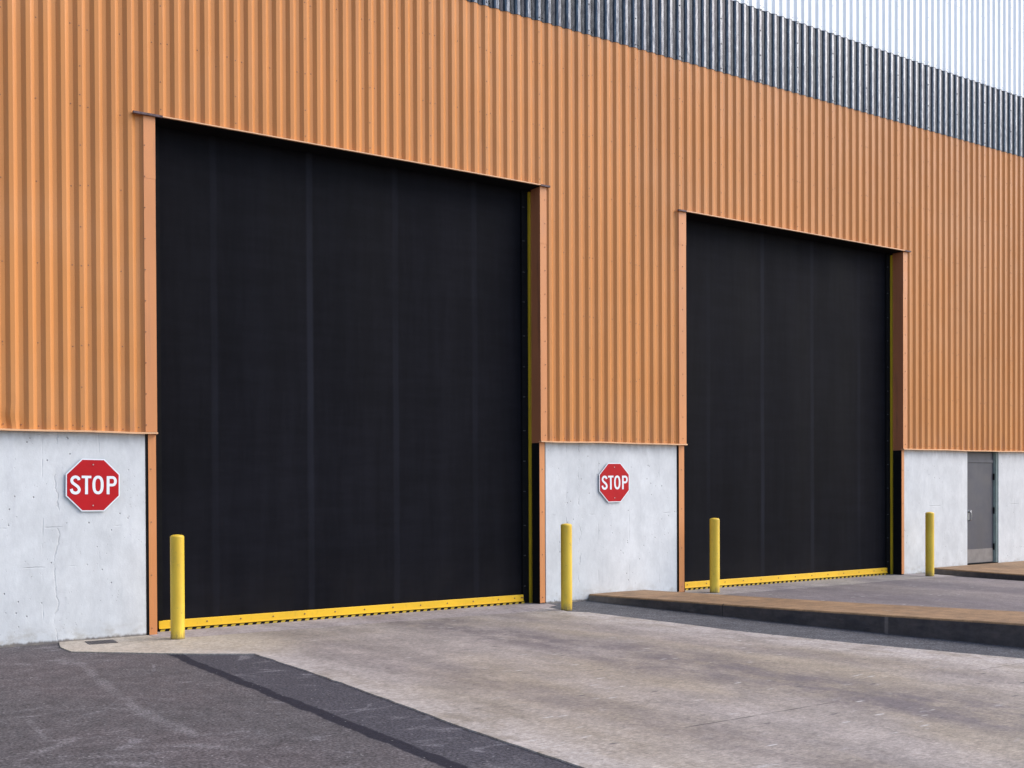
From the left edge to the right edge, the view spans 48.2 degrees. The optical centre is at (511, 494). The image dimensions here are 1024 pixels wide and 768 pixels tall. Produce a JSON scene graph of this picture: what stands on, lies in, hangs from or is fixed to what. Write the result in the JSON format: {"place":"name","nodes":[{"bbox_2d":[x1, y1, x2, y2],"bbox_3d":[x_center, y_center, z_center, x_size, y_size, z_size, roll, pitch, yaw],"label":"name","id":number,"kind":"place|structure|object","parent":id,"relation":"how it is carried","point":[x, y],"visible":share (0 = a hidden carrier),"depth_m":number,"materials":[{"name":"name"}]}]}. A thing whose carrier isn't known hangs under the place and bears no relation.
{"place":"outdoors","nodes":[
{"label":"outdoors","id":0,"kind":"place"},
{"bbox_2d":[0,574,1016,767],"bbox_3d":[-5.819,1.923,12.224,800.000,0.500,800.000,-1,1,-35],"label":"asphalt ground","id":1,"kind":"structure","parent":0,"point":[60,707],"depth_m":8.56,"materials":[{"name":"grey asphalt"}]},
{"bbox_2d":[0,0,1023,647],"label":"warehouse","id":2,"kind":"structure","parent":1,"relation":"on","point":[326,308],"depth_m":16.34,"materials":[{"name":"orange paint"}]},
{"bbox_2d":[66,459,119,510],"bbox_3d":[-4.758,-0.107,12.991,0.597,0.597,0.029,0,0,-35],"label":"stop sign","id":3,"kind":"object","parent":2,"relation":"attached to","point":[92,484],"visible":1,"depth_m":12.98,"materials":[{"name":"metal"}]},
{"bbox_2d":[155,125,531,631],"bbox_3d":[-2.019,-1.406,15.165,5.556,6.062,0.087,-1,1,-35],"label":"roller door","id":4,"kind":"structure","parent":2,"relation":"in","point":[344,414],"depth_m":15.00,"materials":[{"name":"black rubber"}]},
{"bbox_2d":[599,463,628,501],"bbox_3d":[1.552,-0.181,17.382,0.597,0.597,0.029,-1,1,-35],"label":"stop sign","id":5,"kind":"object","parent":2,"relation":"attached to","point":[613,482],"visible":1,"depth_m":17.37,"materials":[{"name":"metal"}]},
{"bbox_2d":[685,219,892,589],"bbox_3d":[4.877,-1.487,19.965,5.505,6.055,0.087,-1,1,-35],"label":"roller door","id":6,"kind":"structure","parent":2,"relation":"in","point":[789,340],"depth_m":19.93,"materials":[{"name":"black rubber"}]},
{"bbox_2d":[967,452,997,564],"bbox_3d":[9.400,0.272,22.919,1.058,2.250,0.124,-1,1,-35],"label":"side door","id":7,"kind":"structure","parent":2,"relation":"in","point":[982,467],"depth_m":22.96,"materials":[{"name":"grey paint"}]},
{"bbox_2d":[59,607,1023,767],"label":"concrete drive","id":8,"kind":"structure","parent":1,"relation":"on","point":[585,690],"depth_m":9.84,"materials":[{"name":"grey concrete"}]},
{"bbox_2d":[85,639,117,644],"bbox_3d":[-4.588,1.649,12.780,0.310,0.012,0.281,-1,1,-29],"label":"drain cover","id":9,"kind":"object","parent":8,"relation":"on","point":[100,642],"visible":1,"depth_m":12.73,"materials":[{"name":"grey metal"}]},
{"bbox_2d":[170,534,184,639],"bbox_3d":[-3.814,1.101,13.041,0.156,1.292,0.156,-1,1,-35],"label":"bollard","id":10,"kind":"object","parent":8,"relation":"on","point":[177,599],"visible":0.95,"depth_m":12.97,"materials":[{"name":"yellow metal"}]},
{"bbox_2d":[151,603,555,636],"bbox_3d":[-1.766,1.616,14.861,5.770,0.002,0.978,-1,1,-35],"label":"concrete apron","id":11,"kind":"object","parent":8,"relation":"on","point":[449,613],"depth_m":14.71,"materials":[{"name":"concrete"}]},
{"bbox_2d":[561,523,571,610],"bbox_3d":[0.754,1.050,15.843,0.156,1.302,0.156,0,1,-23],"label":"bollard","id":12,"kind":"object","parent":8,"relation":"on","point":[566,566],"visible":0.98,"depth_m":15.78,"materials":[{"name":"yellow metal"}]},
{"bbox_2d":[550,601,1023,658],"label":"asphalt gutter","id":13,"kind":"object","parent":1,"relation":"on","point":[788,629],"visible":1,"depth_m":13.60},
{"bbox_2d":[589,590,1023,647],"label":"curb","id":14,"kind":"structure","parent":1,"relation":"on","point":[999,627],"depth_m":13.85,"materials":[{"name":"tan concrete"},{"name":"dark concrete"}]},
{"bbox_2d":[723,576,1023,611],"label":"concrete drive","id":15,"kind":"structure","parent":1,"relation":"on","point":[973,593],"depth_m":17.89,"materials":[{"name":"grey concrete"}]},
{"bbox_2d":[710,518,719,592],"bbox_3d":[3.213,1.013,18.139,0.156,1.287,0.156,0,1,37],"label":"bollard","id":16,"kind":"object","parent":15,"relation":"on","point":[714,555],"visible":0.93,"depth_m":18.07,"materials":[{"name":"yellow metal"}]},
{"bbox_2d":[678,573,949,594],"bbox_3d":[5.363,1.529,19.785,6.200,0.002,1.040,-1,1,-35],"label":"concrete apron","id":17,"kind":"object","parent":15,"relation":"on","point":[792,585],"depth_m":19.66,"materials":[{"name":"grey concrete"}]},
{"bbox_2d":[925,512,933,575],"bbox_3d":[7.714,0.964,21.125,0.156,1.287,0.156,0,1,14],"label":"bollard","id":18,"kind":"object","parent":15,"relation":"on","point":[929,543],"visible":0.91,"depth_m":21.06,"materials":[{"name":"yellow metal"}]},
{"bbox_2d":[934,561,1023,580],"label":"raised curb","id":19,"kind":"structure","parent":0,"point":[1014,570],"depth_m":21.41,"materials":[{"name":"beige concrete"}]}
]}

